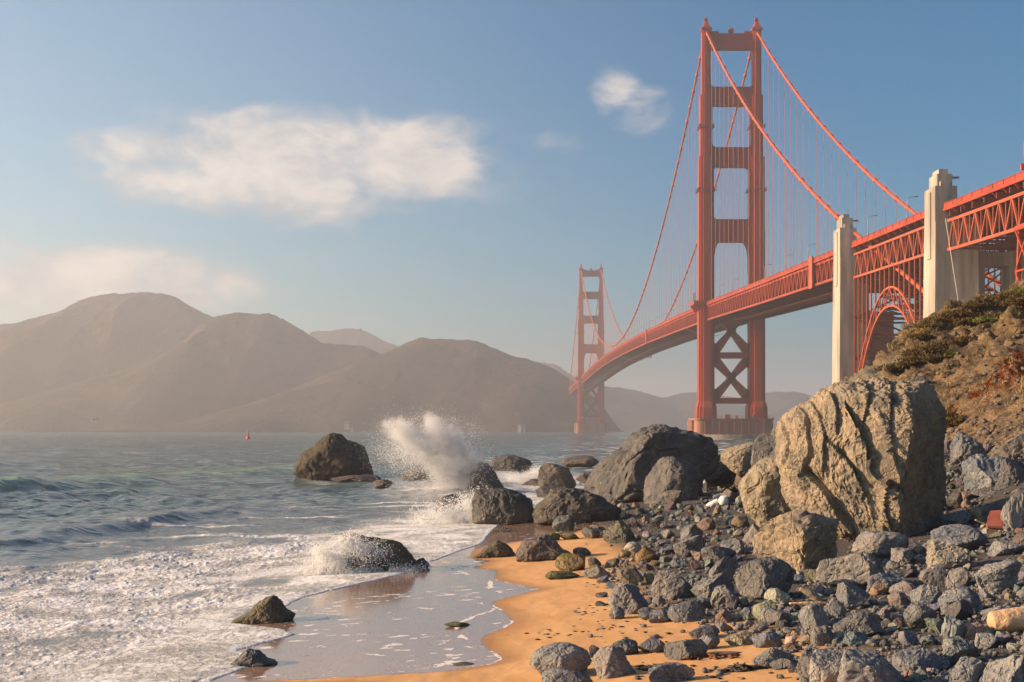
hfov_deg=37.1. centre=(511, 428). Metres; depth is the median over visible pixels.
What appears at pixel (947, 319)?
shrub
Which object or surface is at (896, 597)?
stone
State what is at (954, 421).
shrub
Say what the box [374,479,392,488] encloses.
rock
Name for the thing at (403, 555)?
boulder
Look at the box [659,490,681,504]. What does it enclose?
rock
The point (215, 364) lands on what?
hill
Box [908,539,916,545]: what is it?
stone
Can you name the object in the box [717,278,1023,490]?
bluff
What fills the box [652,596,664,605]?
stone
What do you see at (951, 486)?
stone
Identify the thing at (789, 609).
stone
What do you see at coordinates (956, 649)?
boulder
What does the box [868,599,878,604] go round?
stone
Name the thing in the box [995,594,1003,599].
stone
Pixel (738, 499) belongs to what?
stone
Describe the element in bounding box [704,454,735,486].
boulder
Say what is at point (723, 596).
rock
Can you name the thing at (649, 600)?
stone
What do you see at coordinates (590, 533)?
rock
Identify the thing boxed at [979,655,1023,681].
boulder
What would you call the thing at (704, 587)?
boulder
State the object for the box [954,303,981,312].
shrub
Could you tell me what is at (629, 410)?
distant hills
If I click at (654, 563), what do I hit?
stone
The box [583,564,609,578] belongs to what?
rock
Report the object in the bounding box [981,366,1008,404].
ice plant
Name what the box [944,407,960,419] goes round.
shrub
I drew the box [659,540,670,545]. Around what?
stone
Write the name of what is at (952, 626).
rock
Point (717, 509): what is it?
stone
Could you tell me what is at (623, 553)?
rock
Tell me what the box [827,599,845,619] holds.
rock
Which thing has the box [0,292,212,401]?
hill
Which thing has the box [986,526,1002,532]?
rusty box
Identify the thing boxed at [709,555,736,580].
rock
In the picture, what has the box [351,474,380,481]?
rock
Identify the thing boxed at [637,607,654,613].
rock
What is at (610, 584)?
stone
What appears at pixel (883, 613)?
stone
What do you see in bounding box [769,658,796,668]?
rock
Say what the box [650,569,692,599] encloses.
boulder
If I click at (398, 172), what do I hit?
sky
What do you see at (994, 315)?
shrub
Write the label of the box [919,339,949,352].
shrub
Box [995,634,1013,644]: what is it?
stone
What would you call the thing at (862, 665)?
boulder
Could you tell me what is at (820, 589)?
stone
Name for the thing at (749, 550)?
stone
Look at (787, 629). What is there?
stone
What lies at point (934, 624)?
stone
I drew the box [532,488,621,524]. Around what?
boulder
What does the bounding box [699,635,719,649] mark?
rock
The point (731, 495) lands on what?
rock
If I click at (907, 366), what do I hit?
shrub
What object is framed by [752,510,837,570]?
boulder
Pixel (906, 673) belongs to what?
stone
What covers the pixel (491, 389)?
headland
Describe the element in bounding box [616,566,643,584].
rock
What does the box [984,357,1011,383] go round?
ice plant
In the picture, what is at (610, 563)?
stone
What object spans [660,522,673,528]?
stone
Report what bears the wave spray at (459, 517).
on the sea
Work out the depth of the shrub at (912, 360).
113.11 m
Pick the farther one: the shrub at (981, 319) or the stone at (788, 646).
the shrub at (981, 319)
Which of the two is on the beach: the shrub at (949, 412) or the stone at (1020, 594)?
the stone at (1020, 594)
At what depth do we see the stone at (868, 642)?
34.12 m
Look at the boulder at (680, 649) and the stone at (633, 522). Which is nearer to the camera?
the boulder at (680, 649)
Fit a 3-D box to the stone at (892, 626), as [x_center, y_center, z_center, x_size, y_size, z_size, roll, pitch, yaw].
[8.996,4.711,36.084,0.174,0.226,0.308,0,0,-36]
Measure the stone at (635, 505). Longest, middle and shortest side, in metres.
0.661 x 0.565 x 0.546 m
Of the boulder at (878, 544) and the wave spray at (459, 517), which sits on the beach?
the boulder at (878, 544)
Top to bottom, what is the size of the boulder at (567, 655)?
0.968 m
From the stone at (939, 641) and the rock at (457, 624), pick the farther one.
the rock at (457, 624)
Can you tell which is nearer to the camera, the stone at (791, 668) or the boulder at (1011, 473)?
the stone at (791, 668)
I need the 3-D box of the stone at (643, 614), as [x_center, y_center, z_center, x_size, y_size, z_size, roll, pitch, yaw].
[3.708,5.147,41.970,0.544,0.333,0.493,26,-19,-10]
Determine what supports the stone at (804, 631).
on the beach
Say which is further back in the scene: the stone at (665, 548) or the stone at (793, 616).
the stone at (665, 548)
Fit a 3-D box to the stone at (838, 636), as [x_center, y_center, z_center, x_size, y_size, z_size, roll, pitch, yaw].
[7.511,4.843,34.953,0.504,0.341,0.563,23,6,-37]
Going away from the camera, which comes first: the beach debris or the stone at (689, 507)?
the beach debris
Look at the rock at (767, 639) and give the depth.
35.15 m
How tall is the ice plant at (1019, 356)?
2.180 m
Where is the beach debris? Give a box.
[524,582,773,681]
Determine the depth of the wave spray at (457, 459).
142.55 m
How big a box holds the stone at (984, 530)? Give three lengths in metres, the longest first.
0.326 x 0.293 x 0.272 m
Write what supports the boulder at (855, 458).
on the beach
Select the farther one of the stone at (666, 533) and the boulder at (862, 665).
the stone at (666, 533)
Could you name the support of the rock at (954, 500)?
on the beach
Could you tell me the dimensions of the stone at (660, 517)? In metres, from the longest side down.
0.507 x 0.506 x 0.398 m
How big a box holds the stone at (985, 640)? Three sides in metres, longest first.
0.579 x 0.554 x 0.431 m
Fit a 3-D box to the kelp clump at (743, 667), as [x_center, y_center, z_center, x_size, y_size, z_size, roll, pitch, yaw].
[4.992,5.091,32.451,1.259,0.234,0.598,0,0,0]
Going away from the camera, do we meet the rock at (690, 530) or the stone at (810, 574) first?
the stone at (810, 574)
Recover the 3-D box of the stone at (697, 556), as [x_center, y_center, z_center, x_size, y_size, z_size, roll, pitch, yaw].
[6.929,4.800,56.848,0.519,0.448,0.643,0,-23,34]
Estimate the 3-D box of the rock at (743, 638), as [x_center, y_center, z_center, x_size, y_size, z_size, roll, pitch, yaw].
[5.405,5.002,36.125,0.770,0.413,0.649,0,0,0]
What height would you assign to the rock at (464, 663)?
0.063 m
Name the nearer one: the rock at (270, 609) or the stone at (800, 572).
the rock at (270, 609)
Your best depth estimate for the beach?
43.75 m
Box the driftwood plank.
[799,587,823,601]
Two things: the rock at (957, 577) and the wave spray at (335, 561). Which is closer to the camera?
the rock at (957, 577)
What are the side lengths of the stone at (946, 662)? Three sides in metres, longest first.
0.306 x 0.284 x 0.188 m
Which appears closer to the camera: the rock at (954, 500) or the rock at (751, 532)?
the rock at (751, 532)
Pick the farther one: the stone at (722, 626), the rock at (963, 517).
the rock at (963, 517)
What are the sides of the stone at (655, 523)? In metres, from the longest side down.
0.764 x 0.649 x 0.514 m
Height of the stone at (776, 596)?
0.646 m
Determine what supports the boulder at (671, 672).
on the beach
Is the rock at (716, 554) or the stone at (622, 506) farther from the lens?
the stone at (622, 506)
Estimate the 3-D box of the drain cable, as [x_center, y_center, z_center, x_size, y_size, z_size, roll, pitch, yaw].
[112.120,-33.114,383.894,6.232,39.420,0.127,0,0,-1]
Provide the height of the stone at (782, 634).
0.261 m
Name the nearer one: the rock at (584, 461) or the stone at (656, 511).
the stone at (656, 511)
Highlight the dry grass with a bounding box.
[887,287,1023,417]
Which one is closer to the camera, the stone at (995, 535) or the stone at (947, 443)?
the stone at (995, 535)
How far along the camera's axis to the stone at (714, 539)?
64.75 m
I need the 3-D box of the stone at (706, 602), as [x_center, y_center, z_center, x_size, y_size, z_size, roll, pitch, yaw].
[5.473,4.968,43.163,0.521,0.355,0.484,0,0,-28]
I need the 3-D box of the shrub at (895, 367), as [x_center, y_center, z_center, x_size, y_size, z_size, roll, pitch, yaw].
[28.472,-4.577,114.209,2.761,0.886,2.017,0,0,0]
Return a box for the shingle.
[575,439,1023,681]
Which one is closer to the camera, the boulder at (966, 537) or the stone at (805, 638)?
the stone at (805, 638)
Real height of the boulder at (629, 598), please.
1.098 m
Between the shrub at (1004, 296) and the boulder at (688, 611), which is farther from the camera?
the shrub at (1004, 296)
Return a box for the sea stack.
[293,432,372,480]
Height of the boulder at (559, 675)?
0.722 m
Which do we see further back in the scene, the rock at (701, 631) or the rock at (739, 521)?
the rock at (739, 521)
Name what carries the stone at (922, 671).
on the beach
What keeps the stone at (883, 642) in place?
on the beach
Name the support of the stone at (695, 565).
on the beach
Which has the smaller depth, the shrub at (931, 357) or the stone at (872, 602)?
the stone at (872, 602)
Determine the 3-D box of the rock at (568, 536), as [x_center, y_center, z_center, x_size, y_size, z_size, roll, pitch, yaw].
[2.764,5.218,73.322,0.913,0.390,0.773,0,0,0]
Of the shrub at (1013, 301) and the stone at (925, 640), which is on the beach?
the stone at (925, 640)
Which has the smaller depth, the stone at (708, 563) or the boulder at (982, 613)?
the boulder at (982, 613)
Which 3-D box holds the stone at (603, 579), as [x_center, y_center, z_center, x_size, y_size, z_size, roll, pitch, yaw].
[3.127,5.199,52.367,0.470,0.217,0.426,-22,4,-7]
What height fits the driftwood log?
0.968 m
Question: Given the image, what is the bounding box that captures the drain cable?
[945,218,957,297]
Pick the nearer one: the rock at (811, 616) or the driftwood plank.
the rock at (811, 616)
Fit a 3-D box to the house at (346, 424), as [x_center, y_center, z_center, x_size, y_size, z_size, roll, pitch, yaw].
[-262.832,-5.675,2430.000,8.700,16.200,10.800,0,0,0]
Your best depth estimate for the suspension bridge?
730.98 m
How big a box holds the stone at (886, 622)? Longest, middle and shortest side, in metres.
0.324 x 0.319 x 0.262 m
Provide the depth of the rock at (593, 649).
35.94 m
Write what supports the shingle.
on the beach
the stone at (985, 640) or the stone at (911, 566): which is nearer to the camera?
the stone at (985, 640)
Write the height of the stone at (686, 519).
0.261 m
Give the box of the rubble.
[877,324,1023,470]
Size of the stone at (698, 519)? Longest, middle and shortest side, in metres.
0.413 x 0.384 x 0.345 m
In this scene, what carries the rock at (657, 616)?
on the beach
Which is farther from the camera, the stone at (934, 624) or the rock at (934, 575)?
the rock at (934, 575)
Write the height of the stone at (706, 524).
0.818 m
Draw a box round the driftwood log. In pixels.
[987,606,1023,634]
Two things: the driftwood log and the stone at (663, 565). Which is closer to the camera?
the driftwood log
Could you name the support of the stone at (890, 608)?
on the beach
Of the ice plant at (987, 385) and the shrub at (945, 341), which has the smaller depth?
the ice plant at (987, 385)
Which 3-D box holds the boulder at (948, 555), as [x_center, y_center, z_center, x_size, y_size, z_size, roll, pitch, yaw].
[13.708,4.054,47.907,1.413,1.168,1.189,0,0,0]
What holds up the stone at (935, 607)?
on the beach
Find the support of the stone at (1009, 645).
on the beach
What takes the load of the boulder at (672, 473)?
on the beach
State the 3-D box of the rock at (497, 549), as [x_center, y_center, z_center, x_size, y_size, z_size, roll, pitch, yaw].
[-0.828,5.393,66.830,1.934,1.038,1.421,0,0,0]
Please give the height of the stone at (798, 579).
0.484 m
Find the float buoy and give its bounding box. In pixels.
[718,496,728,505]
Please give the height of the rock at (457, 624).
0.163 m
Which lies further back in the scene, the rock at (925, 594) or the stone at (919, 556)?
the stone at (919, 556)
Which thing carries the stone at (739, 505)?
on the beach
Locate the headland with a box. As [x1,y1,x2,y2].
[85,337,624,431]
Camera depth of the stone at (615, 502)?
98.15 m
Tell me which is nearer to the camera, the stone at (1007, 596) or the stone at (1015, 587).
the stone at (1007, 596)
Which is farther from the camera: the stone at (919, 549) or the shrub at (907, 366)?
the shrub at (907, 366)
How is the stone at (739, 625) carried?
on the beach
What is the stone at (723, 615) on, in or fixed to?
on the beach
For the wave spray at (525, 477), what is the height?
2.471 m
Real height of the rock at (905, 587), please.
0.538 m
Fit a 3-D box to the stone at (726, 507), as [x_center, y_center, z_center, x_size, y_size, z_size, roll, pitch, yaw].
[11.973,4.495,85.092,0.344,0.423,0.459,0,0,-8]
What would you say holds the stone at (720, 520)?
on the beach
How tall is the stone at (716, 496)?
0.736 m
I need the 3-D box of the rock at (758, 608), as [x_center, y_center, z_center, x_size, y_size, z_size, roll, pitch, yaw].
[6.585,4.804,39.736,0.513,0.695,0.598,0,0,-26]
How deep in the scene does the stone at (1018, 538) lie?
51.13 m
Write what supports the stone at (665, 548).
on the beach
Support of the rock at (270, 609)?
on the beach
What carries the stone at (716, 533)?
on the beach
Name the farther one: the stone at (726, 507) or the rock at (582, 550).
the stone at (726, 507)
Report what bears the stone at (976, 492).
on the beach
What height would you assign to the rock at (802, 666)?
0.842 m
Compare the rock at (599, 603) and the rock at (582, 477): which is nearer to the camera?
the rock at (599, 603)
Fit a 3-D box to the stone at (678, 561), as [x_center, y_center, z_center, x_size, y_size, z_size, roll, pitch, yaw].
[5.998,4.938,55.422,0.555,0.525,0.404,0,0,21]
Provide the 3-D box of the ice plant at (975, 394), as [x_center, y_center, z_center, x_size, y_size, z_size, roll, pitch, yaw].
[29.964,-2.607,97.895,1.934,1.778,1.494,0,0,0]
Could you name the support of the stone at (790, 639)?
on the beach
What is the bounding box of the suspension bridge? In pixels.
[568,18,1023,439]
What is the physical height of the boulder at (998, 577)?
1.141 m
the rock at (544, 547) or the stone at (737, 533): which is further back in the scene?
the stone at (737, 533)
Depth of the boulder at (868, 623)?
35.50 m
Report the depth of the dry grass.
128.48 m
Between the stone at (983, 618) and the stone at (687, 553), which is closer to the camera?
the stone at (983, 618)
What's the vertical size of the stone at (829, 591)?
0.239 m
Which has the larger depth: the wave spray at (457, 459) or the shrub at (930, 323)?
the wave spray at (457, 459)
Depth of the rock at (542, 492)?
132.04 m
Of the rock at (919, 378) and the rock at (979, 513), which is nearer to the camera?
the rock at (979, 513)
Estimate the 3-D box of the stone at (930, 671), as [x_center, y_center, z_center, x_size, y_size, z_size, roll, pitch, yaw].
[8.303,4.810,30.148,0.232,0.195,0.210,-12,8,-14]
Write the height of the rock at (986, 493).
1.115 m
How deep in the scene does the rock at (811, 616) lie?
37.55 m
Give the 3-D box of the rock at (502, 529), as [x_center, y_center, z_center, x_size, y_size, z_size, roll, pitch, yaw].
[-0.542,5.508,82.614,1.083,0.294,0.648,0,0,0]
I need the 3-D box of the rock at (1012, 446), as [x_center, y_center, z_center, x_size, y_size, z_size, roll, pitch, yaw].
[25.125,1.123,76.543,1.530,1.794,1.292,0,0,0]
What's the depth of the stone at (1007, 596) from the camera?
39.40 m
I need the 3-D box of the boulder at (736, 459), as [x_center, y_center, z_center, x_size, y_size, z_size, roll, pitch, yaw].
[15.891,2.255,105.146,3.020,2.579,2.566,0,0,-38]
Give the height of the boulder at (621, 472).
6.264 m
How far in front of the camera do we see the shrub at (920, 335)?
127.08 m
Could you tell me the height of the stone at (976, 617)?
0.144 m
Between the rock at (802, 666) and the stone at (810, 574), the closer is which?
the rock at (802, 666)
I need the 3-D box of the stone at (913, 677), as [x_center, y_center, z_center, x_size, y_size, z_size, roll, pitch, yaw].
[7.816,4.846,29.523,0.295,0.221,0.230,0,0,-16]
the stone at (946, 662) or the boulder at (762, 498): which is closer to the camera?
the stone at (946, 662)
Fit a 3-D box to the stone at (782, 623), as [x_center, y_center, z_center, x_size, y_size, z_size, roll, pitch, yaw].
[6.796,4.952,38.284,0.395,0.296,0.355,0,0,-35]
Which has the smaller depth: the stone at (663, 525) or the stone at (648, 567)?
the stone at (648, 567)
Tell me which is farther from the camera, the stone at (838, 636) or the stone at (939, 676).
the stone at (838, 636)
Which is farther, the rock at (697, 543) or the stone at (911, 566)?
the rock at (697, 543)
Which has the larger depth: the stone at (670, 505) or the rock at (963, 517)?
the stone at (670, 505)
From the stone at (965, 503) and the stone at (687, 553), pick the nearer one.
the stone at (687, 553)
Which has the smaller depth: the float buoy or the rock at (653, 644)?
the rock at (653, 644)
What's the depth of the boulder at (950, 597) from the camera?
37.78 m
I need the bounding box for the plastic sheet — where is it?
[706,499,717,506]
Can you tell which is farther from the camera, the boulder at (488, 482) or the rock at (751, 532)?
the boulder at (488, 482)
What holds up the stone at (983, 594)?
on the beach
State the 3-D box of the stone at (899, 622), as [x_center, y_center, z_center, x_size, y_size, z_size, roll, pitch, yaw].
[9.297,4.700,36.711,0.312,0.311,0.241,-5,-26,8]
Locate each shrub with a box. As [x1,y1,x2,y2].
[874,361,906,372]
[889,360,915,368]
[895,340,946,356]
[896,354,926,365]
[904,332,936,339]
[910,318,949,328]
[916,353,953,363]
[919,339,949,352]
[921,315,969,322]
[935,308,976,316]
[936,339,949,346]
[941,348,957,357]
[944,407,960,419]
[946,336,977,345]
[946,415,966,426]
[949,317,978,324]
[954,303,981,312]
[956,299,1005,308]
[969,296,1011,303]
[970,316,998,322]
[975,311,1004,318]
[983,290,1022,300]
[998,294,1023,306]
[1003,286,1023,294]
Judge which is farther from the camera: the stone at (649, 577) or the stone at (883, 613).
the stone at (649, 577)
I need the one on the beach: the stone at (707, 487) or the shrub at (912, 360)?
the stone at (707, 487)
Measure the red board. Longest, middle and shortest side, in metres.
0.667 x 0.612 x 0.080 m
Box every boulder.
[341,533,420,571]
[465,462,503,489]
[472,488,533,524]
[490,454,531,470]
[529,642,591,675]
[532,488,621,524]
[537,462,576,487]
[541,668,592,681]
[583,424,719,502]
[592,646,631,678]
[608,584,648,613]
[643,456,701,503]
[648,662,694,681]
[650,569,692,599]
[664,639,707,659]
[667,599,705,622]
[691,573,733,598]
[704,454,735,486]
[720,442,753,477]
[735,556,794,600]
[738,454,791,526]
[751,434,775,467]
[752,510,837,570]
[752,648,794,667]
[774,377,947,540]
[809,647,843,681]
[815,551,884,589]
[833,611,883,635]
[837,648,903,681]
[851,531,908,558]
[866,571,907,592]
[892,645,944,672]
[925,539,968,568]
[930,524,987,550]
[938,587,982,613]
[942,636,978,663]
[949,432,986,475]
[949,656,985,681]
[961,454,1005,490]
[973,559,1021,592]
[978,605,1013,616]
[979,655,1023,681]
[995,457,1023,489]
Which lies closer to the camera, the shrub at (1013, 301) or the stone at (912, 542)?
the stone at (912, 542)
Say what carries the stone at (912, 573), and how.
on the beach
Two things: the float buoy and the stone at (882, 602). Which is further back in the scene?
the float buoy
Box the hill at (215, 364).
[0,312,380,431]
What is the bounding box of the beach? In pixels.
[210,462,1023,681]
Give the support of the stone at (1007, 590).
on the beach
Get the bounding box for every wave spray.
[292,526,432,575]
[360,397,508,490]
[396,486,492,525]
[501,465,541,481]
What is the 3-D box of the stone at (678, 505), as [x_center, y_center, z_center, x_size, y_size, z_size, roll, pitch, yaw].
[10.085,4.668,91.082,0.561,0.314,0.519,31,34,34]
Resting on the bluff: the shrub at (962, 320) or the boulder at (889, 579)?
the shrub at (962, 320)
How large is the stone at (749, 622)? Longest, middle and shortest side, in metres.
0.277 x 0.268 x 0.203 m
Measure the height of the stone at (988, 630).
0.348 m
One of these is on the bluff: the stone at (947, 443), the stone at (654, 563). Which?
the stone at (947, 443)
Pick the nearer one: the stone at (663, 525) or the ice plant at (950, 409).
the stone at (663, 525)
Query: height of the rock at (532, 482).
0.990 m
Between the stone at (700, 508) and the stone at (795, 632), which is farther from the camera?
the stone at (700, 508)
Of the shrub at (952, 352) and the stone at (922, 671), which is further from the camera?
the shrub at (952, 352)
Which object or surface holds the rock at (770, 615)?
on the beach
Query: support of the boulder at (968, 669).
on the beach
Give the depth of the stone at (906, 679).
29.26 m
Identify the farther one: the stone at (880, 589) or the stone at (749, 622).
the stone at (880, 589)
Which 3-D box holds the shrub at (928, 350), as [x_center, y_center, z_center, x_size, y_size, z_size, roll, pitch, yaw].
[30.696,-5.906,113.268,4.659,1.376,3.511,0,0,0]
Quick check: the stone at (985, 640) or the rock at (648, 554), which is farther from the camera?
the rock at (648, 554)
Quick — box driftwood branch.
[789,601,827,605]
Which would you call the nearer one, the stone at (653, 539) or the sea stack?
the stone at (653, 539)
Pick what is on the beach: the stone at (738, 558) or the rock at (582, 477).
the stone at (738, 558)
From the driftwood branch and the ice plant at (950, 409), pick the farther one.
the ice plant at (950, 409)
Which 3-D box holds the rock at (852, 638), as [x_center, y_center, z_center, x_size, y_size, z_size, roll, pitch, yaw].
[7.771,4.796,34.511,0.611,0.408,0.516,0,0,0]
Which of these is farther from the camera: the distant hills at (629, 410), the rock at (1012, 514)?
the distant hills at (629, 410)
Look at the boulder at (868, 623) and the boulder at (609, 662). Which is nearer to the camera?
the boulder at (609, 662)
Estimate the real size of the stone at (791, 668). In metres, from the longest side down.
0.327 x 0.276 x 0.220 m
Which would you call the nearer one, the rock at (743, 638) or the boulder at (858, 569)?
the rock at (743, 638)
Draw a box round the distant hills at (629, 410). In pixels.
[309,328,810,430]
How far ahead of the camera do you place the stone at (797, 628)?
37.48 m
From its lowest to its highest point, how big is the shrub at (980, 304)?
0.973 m
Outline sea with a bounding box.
[0,431,754,681]
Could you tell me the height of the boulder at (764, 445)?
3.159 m
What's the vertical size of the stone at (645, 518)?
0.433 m
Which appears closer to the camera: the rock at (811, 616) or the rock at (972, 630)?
the rock at (972, 630)
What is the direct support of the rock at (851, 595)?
on the beach
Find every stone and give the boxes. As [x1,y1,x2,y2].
[596,575,608,582]
[605,558,619,567]
[605,581,614,588]
[610,500,618,505]
[610,568,616,573]
[617,502,631,509]
[624,542,640,553]
[629,517,641,527]
[632,502,639,508]
[635,508,644,514]
[637,610,649,619]
[641,515,649,522]
[642,531,651,536]
[643,564,653,570]
[645,573,654,583]
[646,597,652,603]
[648,519,661,527]
[649,537,656,541]
[649,560,659,565]
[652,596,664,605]
[654,509,662,513]
[655,515,663,520]
[659,529,674,538]
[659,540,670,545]
[659,544,674,553]
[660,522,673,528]
[660,556,671,561]
[660,563,669,567]
[664,501,677,510]
[671,557,683,566]
[676,503,684,507]
[682,517,690,520]
[682,550,691,556]
[685,505,693,510]
[690,550,703,560]
[690,560,702,569]
[695,516,701,521]
[697,505,705,512]
[697,517,715,530]
[699,597,712,608]
[702,559,714,568]
[703,482,717,491]
[711,537,718,541]
[712,506,721,513]
[712,531,720,535]
[713,493,720,499]
[714,517,727,524]
[715,609,732,622]
[715,621,733,631]
[723,505,729,509]
[726,515,733,521]
[732,555,742,561]
[732,612,741,620]
[733,529,743,536]
[735,496,741,501]
[735,623,743,628]
[736,502,742,507]
[739,597,748,605]
[741,607,751,612]
[743,615,753,620]
[744,620,754,625]
[745,547,753,553]
[755,620,768,628]
[764,588,790,605]
[775,619,790,627]
[776,631,785,638]
[783,607,793,612]
[783,627,791,632]
[784,643,796,649]
[785,636,796,643]
[788,612,797,621]
[788,664,796,672]
[791,630,799,635]
[792,604,800,609]
[793,574,803,583]
[794,626,802,630]
[796,570,803,575]
[797,634,810,644]
[798,677,809,681]
[801,628,808,634]
[803,569,816,581]
[814,585,824,593]
[824,588,834,594]
[829,618,839,624]
[831,631,844,644]
[865,639,876,645]
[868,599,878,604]
[870,583,888,594]
[876,609,889,619]
[879,601,887,604]
[879,639,889,646]
[881,605,895,611]
[881,619,892,627]
[886,561,900,568]
[888,591,908,605]
[888,622,896,630]
[893,618,904,626]
[898,631,916,645]
[903,670,913,677]
[903,677,911,681]
[904,569,919,577]
[906,564,916,568]
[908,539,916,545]
[909,673,922,681]
[913,545,925,553]
[914,554,923,558]
[916,669,927,674]
[919,635,935,645]
[924,618,943,632]
[926,668,935,674]
[930,602,940,611]
[935,637,942,644]
[935,671,947,679]
[941,676,949,681]
[942,657,950,666]
[944,440,951,451]
[948,484,955,488]
[955,478,963,485]
[961,500,972,507]
[962,492,973,500]
[963,563,971,570]
[968,561,977,566]
[971,489,981,496]
[972,615,981,619]
[975,633,997,648]
[978,546,985,551]
[978,589,994,600]
[981,527,987,533]
[981,616,986,621]
[983,445,990,452]
[984,626,995,635]
[989,532,1000,538]
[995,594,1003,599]
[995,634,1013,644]
[1002,588,1012,593]
[1003,526,1009,530]
[1004,593,1017,599]
[1006,642,1020,649]
[1012,532,1023,544]
[1012,584,1021,591]
[1013,637,1021,641]
[1016,590,1023,598]
[1018,571,1023,580]
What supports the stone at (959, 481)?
on the beach
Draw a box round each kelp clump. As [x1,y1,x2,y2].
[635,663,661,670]
[686,652,740,659]
[718,662,767,672]
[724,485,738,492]
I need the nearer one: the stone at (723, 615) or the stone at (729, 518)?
the stone at (723, 615)
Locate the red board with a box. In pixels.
[987,510,1003,526]
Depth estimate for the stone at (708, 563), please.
54.20 m
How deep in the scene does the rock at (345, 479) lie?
168.14 m
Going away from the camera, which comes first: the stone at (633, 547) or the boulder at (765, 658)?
the boulder at (765, 658)
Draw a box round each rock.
[231,595,295,623]
[231,648,277,666]
[331,475,358,482]
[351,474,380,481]
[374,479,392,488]
[401,468,433,479]
[417,558,429,567]
[434,494,462,513]
[444,621,469,626]
[453,662,473,664]
[472,540,514,558]
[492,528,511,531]
[516,533,569,561]
[522,479,538,485]
[535,486,555,497]
[545,571,579,579]
[546,532,559,539]
[552,515,574,531]
[555,553,584,571]
[560,533,578,539]
[561,455,598,467]
[573,547,590,555]
[576,472,591,483]
[581,527,599,538]
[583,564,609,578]
[588,557,600,565]
[589,645,599,657]
[595,592,607,597]
[595,601,605,605]
[603,520,635,543]
[609,606,624,618]
[612,638,638,654]
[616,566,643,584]
[617,550,630,557]
[635,547,655,561]
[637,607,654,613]
[637,636,664,652]
[649,609,671,622]
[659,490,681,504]
[673,535,705,554]
[680,524,702,540]
[689,624,719,638]
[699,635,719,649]
[701,546,736,563]
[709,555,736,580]
[710,585,739,609]
[720,489,738,502]
[720,538,744,554]
[724,631,754,645]
[731,515,749,527]
[742,523,759,543]
[751,631,781,647]
[752,600,776,620]
[761,607,788,623]
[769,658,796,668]
[796,646,817,678]
[798,603,828,629]
[810,625,833,645]
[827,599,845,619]
[835,582,870,609]
[843,631,867,646]
[889,581,916,595]
[891,547,911,565]
[903,601,937,628]
[910,376,934,386]
[910,584,941,604]
[919,565,945,586]
[940,510,972,524]
[941,614,964,637]
[944,599,972,619]
[945,492,962,509]
[945,567,969,587]
[964,622,984,638]
[968,506,987,522]
[979,491,996,496]
[987,540,1023,555]
[998,433,1023,457]
[1000,489,1023,528]
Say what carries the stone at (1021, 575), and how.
on the beach
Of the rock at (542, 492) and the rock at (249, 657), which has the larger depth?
the rock at (542, 492)
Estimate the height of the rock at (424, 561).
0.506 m
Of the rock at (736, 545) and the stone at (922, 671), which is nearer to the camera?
the stone at (922, 671)
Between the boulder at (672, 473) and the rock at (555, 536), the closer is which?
the rock at (555, 536)
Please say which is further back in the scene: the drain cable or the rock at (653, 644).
the drain cable
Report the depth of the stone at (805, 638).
35.14 m
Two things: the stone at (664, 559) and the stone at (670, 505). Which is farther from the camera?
the stone at (670, 505)
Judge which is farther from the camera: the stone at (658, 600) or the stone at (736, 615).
the stone at (658, 600)
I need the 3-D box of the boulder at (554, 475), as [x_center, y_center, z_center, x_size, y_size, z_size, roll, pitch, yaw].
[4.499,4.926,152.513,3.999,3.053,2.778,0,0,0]
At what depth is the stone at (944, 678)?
29.04 m
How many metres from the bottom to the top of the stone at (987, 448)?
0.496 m
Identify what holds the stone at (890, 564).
on the beach
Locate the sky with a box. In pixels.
[0,0,1023,397]
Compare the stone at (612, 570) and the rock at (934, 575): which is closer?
the rock at (934, 575)
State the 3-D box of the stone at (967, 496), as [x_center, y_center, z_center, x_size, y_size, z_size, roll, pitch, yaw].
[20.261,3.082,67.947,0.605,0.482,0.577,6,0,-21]
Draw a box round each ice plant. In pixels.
[948,400,958,413]
[965,380,989,400]
[970,358,1009,397]
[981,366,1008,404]
[982,361,1023,405]
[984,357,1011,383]
[988,358,1023,400]
[999,350,1023,365]
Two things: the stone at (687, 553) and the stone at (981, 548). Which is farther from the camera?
the stone at (687, 553)
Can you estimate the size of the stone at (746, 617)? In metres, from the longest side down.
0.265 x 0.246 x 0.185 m
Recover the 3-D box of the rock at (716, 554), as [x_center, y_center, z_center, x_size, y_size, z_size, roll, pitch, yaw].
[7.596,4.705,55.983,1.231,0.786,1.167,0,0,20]
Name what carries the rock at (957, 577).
on the beach
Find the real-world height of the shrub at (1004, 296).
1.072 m
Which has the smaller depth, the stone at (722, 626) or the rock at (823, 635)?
the rock at (823, 635)
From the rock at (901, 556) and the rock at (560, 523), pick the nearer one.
the rock at (901, 556)
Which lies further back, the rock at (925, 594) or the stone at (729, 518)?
the stone at (729, 518)
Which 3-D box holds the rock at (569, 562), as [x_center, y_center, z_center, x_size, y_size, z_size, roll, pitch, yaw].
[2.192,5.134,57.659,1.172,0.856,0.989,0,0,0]
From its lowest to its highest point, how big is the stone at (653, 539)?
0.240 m

